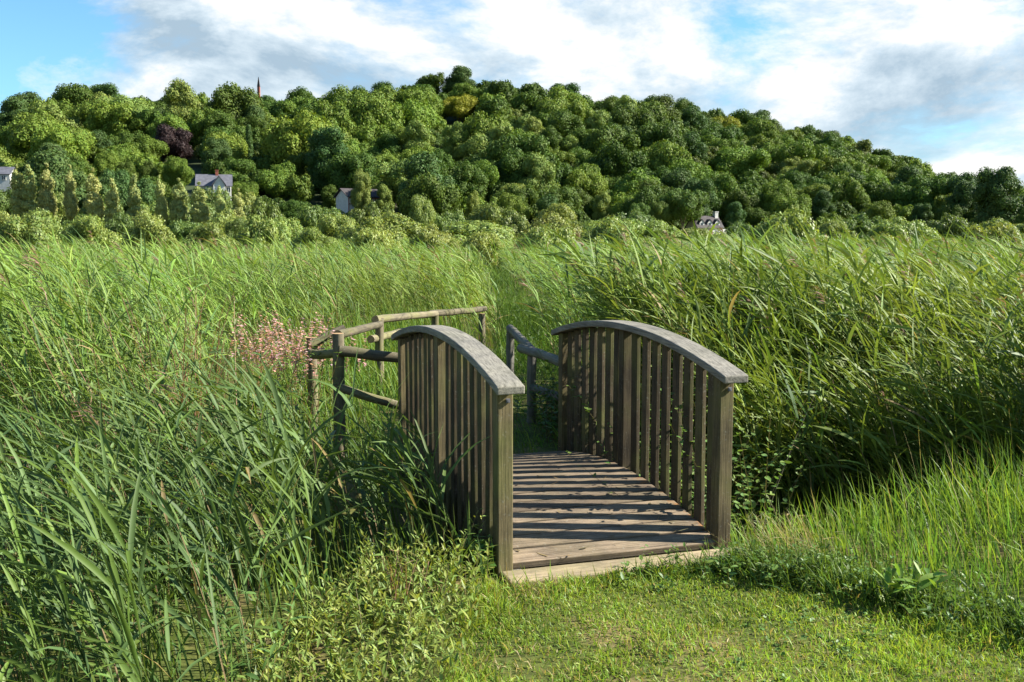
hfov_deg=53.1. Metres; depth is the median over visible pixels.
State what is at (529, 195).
broadleaf tree
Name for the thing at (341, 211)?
clipped hedge
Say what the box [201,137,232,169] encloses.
broadleaf tree
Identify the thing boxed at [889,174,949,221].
broadleaf tree
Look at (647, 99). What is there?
broadleaf tree
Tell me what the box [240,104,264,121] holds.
broadleaf tree
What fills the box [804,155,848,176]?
broadleaf tree
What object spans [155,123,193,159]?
broadleaf tree
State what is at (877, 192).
broadleaf tree
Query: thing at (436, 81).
broadleaf tree
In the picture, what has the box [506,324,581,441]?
rail fence
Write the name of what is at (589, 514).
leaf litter
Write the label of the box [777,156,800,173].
broadleaf tree
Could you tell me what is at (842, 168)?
broadleaf tree
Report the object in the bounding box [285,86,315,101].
broadleaf tree
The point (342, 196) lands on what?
half timbered house
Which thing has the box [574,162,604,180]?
broadleaf tree
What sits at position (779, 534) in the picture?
weeds
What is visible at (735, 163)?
broadleaf tree
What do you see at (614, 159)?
broadleaf tree
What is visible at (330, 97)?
broadleaf tree
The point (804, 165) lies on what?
broadleaf tree
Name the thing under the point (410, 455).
reed tuft
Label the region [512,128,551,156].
broadleaf tree
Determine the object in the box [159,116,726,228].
hill
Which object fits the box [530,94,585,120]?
broadleaf tree
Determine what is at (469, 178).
broadleaf tree
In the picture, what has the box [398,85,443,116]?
broadleaf tree
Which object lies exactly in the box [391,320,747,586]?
footbridge
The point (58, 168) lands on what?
broadleaf tree
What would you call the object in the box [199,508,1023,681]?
weeds
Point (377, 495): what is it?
reed tuft
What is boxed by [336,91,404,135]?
broadleaf tree
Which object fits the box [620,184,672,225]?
broadleaf tree
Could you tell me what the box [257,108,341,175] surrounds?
broadleaf tree
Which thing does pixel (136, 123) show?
broadleaf tree
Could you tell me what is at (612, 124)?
broadleaf tree
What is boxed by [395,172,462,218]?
broadleaf tree
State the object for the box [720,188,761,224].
broadleaf tree
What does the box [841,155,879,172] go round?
broadleaf tree
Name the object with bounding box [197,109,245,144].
broadleaf tree
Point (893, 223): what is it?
marsh bush
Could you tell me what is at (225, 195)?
marsh bush
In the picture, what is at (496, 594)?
lawn grass
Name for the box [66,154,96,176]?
broadleaf tree
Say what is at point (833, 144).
broadleaf tree
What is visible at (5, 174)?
garden house
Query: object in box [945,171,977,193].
broadleaf tree
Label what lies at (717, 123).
broadleaf tree
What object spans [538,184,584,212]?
broadleaf tree
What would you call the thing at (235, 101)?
broadleaf tree
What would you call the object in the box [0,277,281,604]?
tall weed
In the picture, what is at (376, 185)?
broadleaf tree
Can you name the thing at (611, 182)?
broadleaf tree
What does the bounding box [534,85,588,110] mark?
broadleaf tree
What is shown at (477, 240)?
marsh bush
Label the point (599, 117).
broadleaf tree
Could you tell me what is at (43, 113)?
broadleaf tree
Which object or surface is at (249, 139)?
conifer tree
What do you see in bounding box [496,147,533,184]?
broadleaf tree
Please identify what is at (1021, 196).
broadleaf tree
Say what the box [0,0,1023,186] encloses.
sky
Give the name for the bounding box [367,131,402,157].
broadleaf tree
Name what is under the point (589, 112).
broadleaf tree
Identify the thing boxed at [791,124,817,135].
broadleaf tree
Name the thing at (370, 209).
marsh bush
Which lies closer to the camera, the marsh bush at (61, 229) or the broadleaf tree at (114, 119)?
the marsh bush at (61, 229)
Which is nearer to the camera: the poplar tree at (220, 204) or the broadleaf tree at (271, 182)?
the poplar tree at (220, 204)
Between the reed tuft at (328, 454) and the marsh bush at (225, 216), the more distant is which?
the marsh bush at (225, 216)
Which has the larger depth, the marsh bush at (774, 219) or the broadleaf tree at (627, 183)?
the broadleaf tree at (627, 183)
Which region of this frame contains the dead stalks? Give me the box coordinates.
[382,550,428,620]
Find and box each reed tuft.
[156,354,402,604]
[201,346,409,581]
[254,382,437,574]
[312,394,491,569]
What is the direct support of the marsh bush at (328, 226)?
on the ground at (510, 658)
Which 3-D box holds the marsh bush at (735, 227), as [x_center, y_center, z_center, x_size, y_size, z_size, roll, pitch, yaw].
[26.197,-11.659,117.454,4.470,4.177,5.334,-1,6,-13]
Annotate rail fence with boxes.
[306,306,486,472]
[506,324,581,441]
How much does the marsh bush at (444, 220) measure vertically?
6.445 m
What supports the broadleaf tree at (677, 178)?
on the hill
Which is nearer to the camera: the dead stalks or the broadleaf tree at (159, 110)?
the dead stalks
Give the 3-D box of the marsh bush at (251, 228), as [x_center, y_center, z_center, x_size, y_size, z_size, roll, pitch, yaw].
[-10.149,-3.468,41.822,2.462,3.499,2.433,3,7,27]
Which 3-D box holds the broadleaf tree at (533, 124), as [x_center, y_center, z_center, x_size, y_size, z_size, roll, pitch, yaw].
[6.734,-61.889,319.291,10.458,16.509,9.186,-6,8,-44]
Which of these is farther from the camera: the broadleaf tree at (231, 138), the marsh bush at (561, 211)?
the broadleaf tree at (231, 138)
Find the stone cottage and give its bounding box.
[685,211,726,233]
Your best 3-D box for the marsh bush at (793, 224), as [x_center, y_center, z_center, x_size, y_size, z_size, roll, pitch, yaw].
[7.280,-1.884,26.920,2.630,3.412,2.208,3,8,26]
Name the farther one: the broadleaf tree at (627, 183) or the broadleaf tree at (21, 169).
the broadleaf tree at (627, 183)
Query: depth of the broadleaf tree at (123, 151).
263.15 m
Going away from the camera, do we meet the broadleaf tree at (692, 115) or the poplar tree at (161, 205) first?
the poplar tree at (161, 205)
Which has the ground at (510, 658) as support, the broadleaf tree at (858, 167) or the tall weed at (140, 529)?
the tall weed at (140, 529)
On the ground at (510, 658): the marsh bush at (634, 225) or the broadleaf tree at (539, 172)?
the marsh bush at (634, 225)
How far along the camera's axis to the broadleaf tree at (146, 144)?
282.98 m
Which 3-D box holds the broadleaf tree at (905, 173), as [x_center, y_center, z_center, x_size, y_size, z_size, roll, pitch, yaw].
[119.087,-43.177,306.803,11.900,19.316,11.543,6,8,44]
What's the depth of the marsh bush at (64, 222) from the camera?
100.45 m
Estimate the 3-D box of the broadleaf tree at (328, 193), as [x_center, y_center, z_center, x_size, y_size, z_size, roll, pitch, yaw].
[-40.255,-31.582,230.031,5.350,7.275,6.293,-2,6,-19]
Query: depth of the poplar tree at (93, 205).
136.53 m
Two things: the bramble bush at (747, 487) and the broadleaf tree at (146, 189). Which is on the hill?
the broadleaf tree at (146, 189)
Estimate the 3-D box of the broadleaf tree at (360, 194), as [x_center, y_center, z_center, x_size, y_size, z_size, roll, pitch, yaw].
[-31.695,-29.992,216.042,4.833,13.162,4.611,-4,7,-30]
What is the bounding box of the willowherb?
[225,308,373,445]
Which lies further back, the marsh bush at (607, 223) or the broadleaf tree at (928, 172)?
the broadleaf tree at (928, 172)
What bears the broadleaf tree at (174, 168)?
on the hill
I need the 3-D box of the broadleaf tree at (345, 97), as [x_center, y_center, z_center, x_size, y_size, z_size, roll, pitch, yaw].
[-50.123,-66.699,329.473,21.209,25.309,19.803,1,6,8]
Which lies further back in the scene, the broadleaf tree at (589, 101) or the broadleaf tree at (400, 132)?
the broadleaf tree at (589, 101)
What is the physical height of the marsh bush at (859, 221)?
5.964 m
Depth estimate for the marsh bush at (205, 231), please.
37.44 m
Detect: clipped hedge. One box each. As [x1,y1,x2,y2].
[247,195,315,207]
[323,208,399,217]
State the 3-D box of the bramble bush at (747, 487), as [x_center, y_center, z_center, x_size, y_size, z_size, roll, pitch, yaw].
[1.094,0.864,7.820,1.899,1.746,3.743,0,6,0]
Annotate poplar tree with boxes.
[9,164,27,218]
[20,164,37,217]
[37,163,57,216]
[63,164,78,221]
[83,168,104,221]
[104,178,121,222]
[125,174,141,216]
[154,174,168,224]
[169,177,188,223]
[189,182,209,225]
[212,185,225,220]
[231,188,245,216]
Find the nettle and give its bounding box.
[456,534,495,576]
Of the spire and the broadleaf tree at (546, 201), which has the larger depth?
the spire
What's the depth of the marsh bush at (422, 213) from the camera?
126.09 m
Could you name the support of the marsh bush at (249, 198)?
on the ground at (510, 658)
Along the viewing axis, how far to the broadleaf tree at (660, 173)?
263.79 m
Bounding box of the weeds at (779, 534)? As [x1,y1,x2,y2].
[714,506,853,559]
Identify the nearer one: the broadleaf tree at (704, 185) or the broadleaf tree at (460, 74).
the broadleaf tree at (704, 185)
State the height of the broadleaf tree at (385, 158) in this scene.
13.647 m
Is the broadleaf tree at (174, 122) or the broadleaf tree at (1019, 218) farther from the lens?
the broadleaf tree at (174, 122)
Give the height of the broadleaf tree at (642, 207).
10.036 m
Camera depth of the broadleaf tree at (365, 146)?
282.63 m
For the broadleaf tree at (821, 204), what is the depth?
246.38 m
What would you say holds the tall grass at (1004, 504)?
on the ground at (510, 658)
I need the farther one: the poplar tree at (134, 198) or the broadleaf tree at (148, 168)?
the broadleaf tree at (148, 168)
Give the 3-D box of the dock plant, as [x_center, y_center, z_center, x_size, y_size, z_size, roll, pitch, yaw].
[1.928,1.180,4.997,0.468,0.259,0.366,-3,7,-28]
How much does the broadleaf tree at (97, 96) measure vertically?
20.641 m
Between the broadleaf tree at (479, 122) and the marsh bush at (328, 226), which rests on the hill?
the broadleaf tree at (479, 122)
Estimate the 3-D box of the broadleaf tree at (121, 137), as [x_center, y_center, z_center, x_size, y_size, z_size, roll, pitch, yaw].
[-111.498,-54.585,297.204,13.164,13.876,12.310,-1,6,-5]
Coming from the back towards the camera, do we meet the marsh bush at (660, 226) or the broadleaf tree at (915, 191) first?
the broadleaf tree at (915, 191)
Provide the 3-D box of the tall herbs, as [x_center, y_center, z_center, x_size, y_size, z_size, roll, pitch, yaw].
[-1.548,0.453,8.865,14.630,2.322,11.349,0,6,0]
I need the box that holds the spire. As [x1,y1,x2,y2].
[257,77,259,95]
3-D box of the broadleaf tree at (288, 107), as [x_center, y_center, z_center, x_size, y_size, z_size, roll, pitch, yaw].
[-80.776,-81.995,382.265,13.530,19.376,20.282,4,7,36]
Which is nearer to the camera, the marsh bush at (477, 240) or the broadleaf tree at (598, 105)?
the marsh bush at (477, 240)
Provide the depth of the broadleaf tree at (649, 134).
325.57 m
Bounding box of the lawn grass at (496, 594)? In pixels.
[431,537,1023,681]
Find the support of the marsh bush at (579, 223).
on the ground at (510, 658)
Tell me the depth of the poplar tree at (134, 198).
135.93 m
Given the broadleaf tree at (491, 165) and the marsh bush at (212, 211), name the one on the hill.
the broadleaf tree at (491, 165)
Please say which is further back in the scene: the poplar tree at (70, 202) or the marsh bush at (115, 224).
the poplar tree at (70, 202)
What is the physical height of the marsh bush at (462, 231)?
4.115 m
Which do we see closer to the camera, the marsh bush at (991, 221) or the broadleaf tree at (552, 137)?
the marsh bush at (991, 221)
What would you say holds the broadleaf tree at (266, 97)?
on the hill
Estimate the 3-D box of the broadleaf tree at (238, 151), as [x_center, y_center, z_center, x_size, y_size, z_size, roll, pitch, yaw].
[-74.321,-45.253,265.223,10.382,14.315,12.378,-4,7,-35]
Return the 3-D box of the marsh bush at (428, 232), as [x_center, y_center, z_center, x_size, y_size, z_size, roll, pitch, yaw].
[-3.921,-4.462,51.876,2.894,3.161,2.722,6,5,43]
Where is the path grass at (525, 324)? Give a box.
[219,263,604,472]
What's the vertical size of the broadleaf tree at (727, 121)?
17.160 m
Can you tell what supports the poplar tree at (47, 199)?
on the ground at (510, 658)
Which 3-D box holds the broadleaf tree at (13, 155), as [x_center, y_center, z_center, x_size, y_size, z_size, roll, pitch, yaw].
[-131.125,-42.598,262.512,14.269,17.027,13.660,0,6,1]
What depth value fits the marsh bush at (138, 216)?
94.94 m
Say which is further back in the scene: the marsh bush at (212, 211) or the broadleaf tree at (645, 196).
the broadleaf tree at (645, 196)
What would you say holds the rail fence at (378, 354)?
on the ground at (510, 658)
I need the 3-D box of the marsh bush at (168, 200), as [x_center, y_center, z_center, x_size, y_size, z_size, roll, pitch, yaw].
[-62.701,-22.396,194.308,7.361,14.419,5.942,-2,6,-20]
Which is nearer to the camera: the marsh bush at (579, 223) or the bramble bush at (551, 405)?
the bramble bush at (551, 405)
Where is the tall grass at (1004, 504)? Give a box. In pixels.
[0,350,1023,681]
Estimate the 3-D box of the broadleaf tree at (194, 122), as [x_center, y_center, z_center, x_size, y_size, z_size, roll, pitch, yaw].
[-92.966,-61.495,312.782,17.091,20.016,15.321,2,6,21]
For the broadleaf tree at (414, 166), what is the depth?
206.59 m
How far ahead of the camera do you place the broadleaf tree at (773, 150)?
346.90 m
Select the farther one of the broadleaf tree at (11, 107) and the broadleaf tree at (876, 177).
the broadleaf tree at (11, 107)
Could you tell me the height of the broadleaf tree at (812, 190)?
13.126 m
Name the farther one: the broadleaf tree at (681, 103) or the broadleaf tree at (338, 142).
the broadleaf tree at (681, 103)
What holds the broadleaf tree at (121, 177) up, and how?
on the hill
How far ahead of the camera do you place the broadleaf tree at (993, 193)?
215.32 m
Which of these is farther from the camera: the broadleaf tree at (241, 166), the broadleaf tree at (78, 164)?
the broadleaf tree at (241, 166)
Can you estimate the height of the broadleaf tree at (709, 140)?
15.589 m
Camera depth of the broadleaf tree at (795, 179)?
289.84 m
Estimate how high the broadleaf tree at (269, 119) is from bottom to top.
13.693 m
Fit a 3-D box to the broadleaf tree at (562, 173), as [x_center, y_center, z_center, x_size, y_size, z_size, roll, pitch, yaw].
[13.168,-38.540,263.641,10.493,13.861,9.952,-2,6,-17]
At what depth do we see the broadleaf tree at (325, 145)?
240.97 m
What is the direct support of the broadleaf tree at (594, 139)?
on the hill
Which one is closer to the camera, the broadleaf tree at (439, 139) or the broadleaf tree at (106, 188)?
the broadleaf tree at (106, 188)
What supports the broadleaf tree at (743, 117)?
on the hill
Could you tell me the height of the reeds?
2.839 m
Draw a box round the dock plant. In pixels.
[871,560,950,615]
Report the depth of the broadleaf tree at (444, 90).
414.42 m
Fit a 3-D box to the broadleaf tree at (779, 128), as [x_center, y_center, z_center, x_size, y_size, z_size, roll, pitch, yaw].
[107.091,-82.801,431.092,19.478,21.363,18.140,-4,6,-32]
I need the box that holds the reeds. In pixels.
[0,213,1023,681]
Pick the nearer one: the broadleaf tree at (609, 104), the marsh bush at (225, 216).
the marsh bush at (225, 216)
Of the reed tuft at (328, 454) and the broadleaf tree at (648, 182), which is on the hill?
the broadleaf tree at (648, 182)
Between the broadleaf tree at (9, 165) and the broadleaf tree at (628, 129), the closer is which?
the broadleaf tree at (9, 165)
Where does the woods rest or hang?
on the hill
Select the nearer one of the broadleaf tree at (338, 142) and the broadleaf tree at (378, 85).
the broadleaf tree at (338, 142)
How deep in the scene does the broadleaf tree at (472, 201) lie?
214.28 m
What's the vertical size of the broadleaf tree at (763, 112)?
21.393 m
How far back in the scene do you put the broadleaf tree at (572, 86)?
410.57 m
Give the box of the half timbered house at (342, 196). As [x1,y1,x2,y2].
[333,188,378,213]
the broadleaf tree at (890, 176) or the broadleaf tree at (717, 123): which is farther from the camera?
the broadleaf tree at (717, 123)
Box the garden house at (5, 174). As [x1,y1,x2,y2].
[0,167,15,190]
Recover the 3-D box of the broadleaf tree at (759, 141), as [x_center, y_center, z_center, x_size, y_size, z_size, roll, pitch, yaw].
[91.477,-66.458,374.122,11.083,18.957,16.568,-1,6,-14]
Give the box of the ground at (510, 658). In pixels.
[0,270,1023,681]
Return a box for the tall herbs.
[0,259,918,681]
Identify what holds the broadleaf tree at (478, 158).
on the hill
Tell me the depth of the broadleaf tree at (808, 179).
294.90 m
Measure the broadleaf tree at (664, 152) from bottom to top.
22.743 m
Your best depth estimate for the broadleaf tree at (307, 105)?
344.65 m
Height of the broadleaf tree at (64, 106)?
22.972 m
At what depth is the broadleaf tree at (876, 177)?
316.35 m
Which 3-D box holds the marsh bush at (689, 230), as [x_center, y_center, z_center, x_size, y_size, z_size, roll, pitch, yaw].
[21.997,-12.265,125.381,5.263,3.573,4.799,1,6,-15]
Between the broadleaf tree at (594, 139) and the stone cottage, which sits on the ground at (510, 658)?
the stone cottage
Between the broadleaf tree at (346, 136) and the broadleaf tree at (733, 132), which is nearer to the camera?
the broadleaf tree at (346, 136)
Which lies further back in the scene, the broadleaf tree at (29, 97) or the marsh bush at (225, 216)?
the broadleaf tree at (29, 97)
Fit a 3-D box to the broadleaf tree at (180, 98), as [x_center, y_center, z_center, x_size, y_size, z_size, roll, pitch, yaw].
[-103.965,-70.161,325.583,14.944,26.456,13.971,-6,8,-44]
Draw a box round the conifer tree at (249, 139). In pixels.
[245,124,255,157]
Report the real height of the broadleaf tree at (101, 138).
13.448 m
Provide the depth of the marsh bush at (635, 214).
148.32 m
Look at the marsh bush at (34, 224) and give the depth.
33.18 m
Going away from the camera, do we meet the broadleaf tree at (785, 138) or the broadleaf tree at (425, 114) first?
the broadleaf tree at (425, 114)
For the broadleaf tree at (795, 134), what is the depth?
419.32 m
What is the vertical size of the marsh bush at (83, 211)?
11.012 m
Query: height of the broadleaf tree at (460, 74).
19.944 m
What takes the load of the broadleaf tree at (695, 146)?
on the hill
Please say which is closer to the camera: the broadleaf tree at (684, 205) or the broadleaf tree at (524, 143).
the broadleaf tree at (684, 205)
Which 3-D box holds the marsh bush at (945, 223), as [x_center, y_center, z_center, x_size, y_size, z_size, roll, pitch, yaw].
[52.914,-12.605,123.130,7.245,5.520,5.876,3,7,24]
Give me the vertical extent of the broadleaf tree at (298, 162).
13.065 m
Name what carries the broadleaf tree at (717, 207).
on the hill
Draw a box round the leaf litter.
[516,475,695,555]
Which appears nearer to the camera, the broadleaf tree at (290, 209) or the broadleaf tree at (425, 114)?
the broadleaf tree at (290, 209)
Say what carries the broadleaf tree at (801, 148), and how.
on the hill
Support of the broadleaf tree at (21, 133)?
on the hill
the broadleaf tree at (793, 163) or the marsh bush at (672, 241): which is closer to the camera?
the marsh bush at (672, 241)
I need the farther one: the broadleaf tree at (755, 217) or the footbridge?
the broadleaf tree at (755, 217)
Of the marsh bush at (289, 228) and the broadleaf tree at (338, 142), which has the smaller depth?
the marsh bush at (289, 228)
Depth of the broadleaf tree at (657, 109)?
361.21 m
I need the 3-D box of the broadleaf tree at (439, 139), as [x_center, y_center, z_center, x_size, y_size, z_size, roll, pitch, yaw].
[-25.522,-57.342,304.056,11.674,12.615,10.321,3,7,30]
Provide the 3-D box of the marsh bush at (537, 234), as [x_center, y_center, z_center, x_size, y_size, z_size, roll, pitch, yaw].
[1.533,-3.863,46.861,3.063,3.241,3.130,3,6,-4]
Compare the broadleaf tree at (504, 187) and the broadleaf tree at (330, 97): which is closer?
the broadleaf tree at (504, 187)
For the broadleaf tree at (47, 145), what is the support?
on the hill
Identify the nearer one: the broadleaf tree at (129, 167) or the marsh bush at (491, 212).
the marsh bush at (491, 212)
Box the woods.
[3,79,1021,231]
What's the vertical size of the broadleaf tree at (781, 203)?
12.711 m
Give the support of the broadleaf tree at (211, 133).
on the hill
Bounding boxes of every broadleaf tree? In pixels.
[0,95,28,130]
[0,121,12,148]
[0,144,25,164]
[0,155,14,166]
[2,162,13,166]
[7,115,97,158]
[10,115,64,153]
[12,109,67,128]
[13,91,43,106]
[17,163,25,174]
[19,149,87,213]
[24,97,72,117]
[26,125,90,162]
[27,142,68,164]
[29,100,84,129]
[52,82,93,108]
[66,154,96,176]
[67,99,111,130]
[67,159,86,170]
[74,166,87,179]
[75,91,114,106]
[83,100,142,137]
[86,130,113,163]
[89,82,121,97]
[92,150,120,176]
[96,175,120,196]
[99,94,154,112]
[99,183,126,214]
[100,168,130,203]
[106,130,145,145]
[108,142,130,162]
[114,160,138,180]
[124,177,157,212]
[127,111,149,134]
[132,134,169,161]
[138,159,160,180]
[139,107,182,125]
[146,103,167,109]
[146,113,189,160]
[151,180,172,199]
[152,108,163,113]
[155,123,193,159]
[161,77,202,150]
[161,155,194,187]
[185,107,217,148]
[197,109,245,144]
[199,126,240,161]
[201,131,248,156]
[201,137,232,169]
[202,138,246,161]
[208,81,268,120]
[223,157,255,174]
[231,181,258,200]
[235,115,271,129]
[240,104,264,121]
[254,161,296,202]
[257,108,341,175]
[259,95,274,103]
[260,100,286,117]
[266,116,281,122]
[274,96,312,114]
[276,199,310,224]
[280,102,315,120]
[280,152,308,179]
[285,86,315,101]
[293,98,356,136]
[301,142,351,166]
[303,125,349,196]
[317,84,371,105]
[320,184,337,208]
[323,150,378,189]
[330,93,361,110]
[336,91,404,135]
[340,132,358,144]
[341,138,360,152]
[347,85,373,94]
[350,118,402,141]
[350,167,371,211]
[351,138,380,152]
[366,84,404,105]
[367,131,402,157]
[371,81,393,92]
[371,183,396,207]
[372,158,406,205]
[373,153,397,176]
[375,183,394,211]
[390,97,439,128]
[393,126,407,153]
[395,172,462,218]
[397,151,456,198]
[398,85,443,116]
[398,144,435,160]
[402,118,435,150]
[407,84,438,96]
[414,72,444,94]
[415,148,455,171]
[427,128,443,145]
[441,83,448,93]
[441,121,464,161]
[442,94,478,121]
[444,65,476,92]
[449,161,488,203]
[452,82,494,102]
[454,123,512,157]
[460,110,506,156]
[464,190,479,218]
[469,155,499,166]
[472,160,500,196]
[474,159,501,199]
[483,130,559,169]
[490,183,525,197]
[495,183,538,220]
[495,192,530,220]
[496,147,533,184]
[509,113,529,129]
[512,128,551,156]
[517,151,560,192]
[522,116,544,136]
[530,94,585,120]
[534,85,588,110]
[534,194,558,220]
[537,112,550,126]
[538,125,562,150]
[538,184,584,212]
[542,108,598,146]
[546,82,580,95]
[547,147,575,164]
[552,164,578,187]
[559,134,582,151]
[562,169,608,197]
[566,102,593,125]
[567,90,592,108]
[569,146,593,165]
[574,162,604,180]
[575,187,592,208]
[581,123,640,154]
[583,139,649,178]
[584,110,612,129]
[591,191,612,221]
[593,95,619,109]
[598,95,642,112]
[601,122,634,153]
[603,175,620,190]
[608,102,654,134]
[610,167,660,198]
[610,189,639,215]
[613,94,639,110]
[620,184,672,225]
[621,124,633,133]
[622,178,675,195]
[627,202,650,215]
[633,119,687,153]
[637,139,691,172]
[637,165,670,184]
[639,100,683,130]
[641,94,656,102]
[649,93,681,119]
[649,201,669,222]
[656,188,709,229]
[661,168,692,189]
[665,157,711,179]
[673,97,708,113]
[679,104,707,130]
[681,131,708,161]
[681,177,717,221]
[699,123,743,145]
[699,134,739,155]
[699,171,739,220]
[707,118,723,128]
[708,144,770,179]
[708,191,722,220]
[712,115,740,127]
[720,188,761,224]
[722,108,769,124]
[724,201,746,227]
[740,117,777,138]
[743,206,770,228]
[745,133,783,148]
[752,109,775,120]
[752,178,798,212]
[759,141,783,162]
[763,129,787,139]
[767,118,784,132]
[768,193,811,224]
[771,137,829,163]
[774,159,815,179]
[775,134,794,143]
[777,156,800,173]
[778,170,806,188]
[781,127,819,142]
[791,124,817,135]
[794,183,829,201]
[799,171,818,185]
[801,177,836,188]
[802,131,844,159]
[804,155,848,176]
[808,190,836,222]
[809,129,840,140]
[815,162,856,178]
[823,170,852,184]
[829,176,870,214]
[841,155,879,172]
[843,157,865,174]
[845,150,891,171]
[846,171,867,183]
[857,168,890,184]
[858,178,896,206]
[859,200,895,222]
[883,171,897,183]
[887,161,918,172]
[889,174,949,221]
[890,164,930,188]
[911,203,933,223]
[916,167,932,177]
[932,172,954,180]
[933,192,952,211]
[934,203,964,221]
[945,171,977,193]
[945,180,977,225]
[966,208,977,224]
[968,166,1023,225]
[1012,194,1023,214]
[1014,208,1023,224]
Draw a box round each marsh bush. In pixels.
[0,186,12,215]
[0,209,65,256]
[0,210,22,231]
[25,207,71,236]
[52,191,77,224]
[56,213,121,253]
[59,213,108,226]
[79,192,123,224]
[104,212,134,239]
[120,214,178,253]
[127,208,165,227]
[140,201,170,227]
[165,193,189,206]
[168,219,202,242]
[181,220,238,254]
[185,202,215,225]
[189,185,232,210]
[206,207,246,228]
[220,216,244,240]
[229,192,255,213]
[235,213,289,252]
[242,195,286,221]
[266,217,302,242]
[290,226,341,249]
[297,204,340,229]
[317,212,361,239]
[334,210,424,241]
[344,225,404,262]
[348,200,395,226]
[408,194,435,225]
[409,222,460,250]
[432,209,465,232]
[439,220,516,243]
[461,232,510,268]
[463,202,516,225]
[499,211,530,237]
[513,221,576,256]
[516,211,582,242]
[538,202,576,222]
[565,219,586,228]
[578,214,633,253]
[581,217,645,241]
[613,208,655,224]
[640,220,682,239]
[644,234,677,247]
[678,226,709,243]
[701,231,742,247]
[724,221,752,239]
[742,204,836,257]
[747,211,828,244]
[816,219,856,240]
[838,212,885,239]
[852,231,910,250]
[867,215,941,238]
[920,236,949,249]
[925,213,978,238]
[952,221,1023,259]
[963,217,1023,237]
[1012,223,1023,233]
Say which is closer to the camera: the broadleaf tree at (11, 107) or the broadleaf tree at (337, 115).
the broadleaf tree at (337, 115)
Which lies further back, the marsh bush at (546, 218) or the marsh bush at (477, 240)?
the marsh bush at (546, 218)
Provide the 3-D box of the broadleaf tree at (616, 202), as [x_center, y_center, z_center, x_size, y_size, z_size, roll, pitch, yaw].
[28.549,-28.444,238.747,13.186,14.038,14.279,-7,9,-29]
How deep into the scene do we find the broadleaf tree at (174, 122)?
299.20 m
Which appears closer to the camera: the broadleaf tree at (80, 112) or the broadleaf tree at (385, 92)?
the broadleaf tree at (80, 112)
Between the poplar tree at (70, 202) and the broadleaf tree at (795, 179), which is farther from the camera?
the broadleaf tree at (795, 179)
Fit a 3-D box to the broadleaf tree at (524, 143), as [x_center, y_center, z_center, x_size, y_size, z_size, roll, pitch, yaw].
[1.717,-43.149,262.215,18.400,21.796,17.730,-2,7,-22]
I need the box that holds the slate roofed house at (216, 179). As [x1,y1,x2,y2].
[195,170,232,202]
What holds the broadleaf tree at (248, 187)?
on the hill
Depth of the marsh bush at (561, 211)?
149.57 m
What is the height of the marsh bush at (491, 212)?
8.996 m
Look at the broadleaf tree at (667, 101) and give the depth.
394.27 m
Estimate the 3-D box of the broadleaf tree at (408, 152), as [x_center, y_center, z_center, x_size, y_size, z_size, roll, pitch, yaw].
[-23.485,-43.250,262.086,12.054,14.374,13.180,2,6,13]
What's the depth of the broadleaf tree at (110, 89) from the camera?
395.61 m
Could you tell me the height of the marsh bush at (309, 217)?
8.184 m
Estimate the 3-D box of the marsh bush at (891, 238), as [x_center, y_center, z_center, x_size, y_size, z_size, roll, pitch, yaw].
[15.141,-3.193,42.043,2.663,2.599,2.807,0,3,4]
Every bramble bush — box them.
[514,370,650,445]
[529,333,817,552]
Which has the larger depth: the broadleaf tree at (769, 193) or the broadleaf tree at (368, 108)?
the broadleaf tree at (368, 108)
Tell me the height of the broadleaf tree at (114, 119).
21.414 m
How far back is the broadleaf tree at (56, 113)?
322.29 m
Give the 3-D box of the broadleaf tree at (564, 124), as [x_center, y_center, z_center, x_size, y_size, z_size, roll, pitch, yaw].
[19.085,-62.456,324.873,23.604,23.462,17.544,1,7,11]
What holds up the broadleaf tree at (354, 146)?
on the hill
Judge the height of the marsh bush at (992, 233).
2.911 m
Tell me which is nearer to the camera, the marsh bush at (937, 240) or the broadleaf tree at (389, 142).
the marsh bush at (937, 240)
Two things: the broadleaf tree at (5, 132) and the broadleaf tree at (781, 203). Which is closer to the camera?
the broadleaf tree at (781, 203)
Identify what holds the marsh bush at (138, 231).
on the ground at (510, 658)
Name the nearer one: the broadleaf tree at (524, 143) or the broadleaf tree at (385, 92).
the broadleaf tree at (524, 143)
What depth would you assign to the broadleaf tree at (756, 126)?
409.15 m
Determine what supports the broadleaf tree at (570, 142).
on the hill
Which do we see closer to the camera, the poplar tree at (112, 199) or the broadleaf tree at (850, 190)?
the poplar tree at (112, 199)
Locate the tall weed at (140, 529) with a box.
[31,423,217,607]
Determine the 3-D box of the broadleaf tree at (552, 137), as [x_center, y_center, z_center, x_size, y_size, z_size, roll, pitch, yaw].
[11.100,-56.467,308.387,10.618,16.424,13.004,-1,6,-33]
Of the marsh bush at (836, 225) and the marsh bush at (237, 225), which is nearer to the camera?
the marsh bush at (237, 225)
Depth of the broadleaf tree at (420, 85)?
385.79 m
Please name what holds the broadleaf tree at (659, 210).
on the ground at (510, 658)
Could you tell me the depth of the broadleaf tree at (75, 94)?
362.86 m
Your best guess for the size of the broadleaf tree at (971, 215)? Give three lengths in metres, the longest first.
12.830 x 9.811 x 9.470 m
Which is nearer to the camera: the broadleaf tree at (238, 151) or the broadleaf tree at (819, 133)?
the broadleaf tree at (238, 151)
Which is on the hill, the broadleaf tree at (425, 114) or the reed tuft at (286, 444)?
the broadleaf tree at (425, 114)
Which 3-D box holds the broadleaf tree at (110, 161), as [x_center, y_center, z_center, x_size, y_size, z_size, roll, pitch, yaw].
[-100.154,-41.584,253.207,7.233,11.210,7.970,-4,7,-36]
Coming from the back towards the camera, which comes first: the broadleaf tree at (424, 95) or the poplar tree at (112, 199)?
the broadleaf tree at (424, 95)
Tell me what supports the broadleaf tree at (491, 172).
on the hill

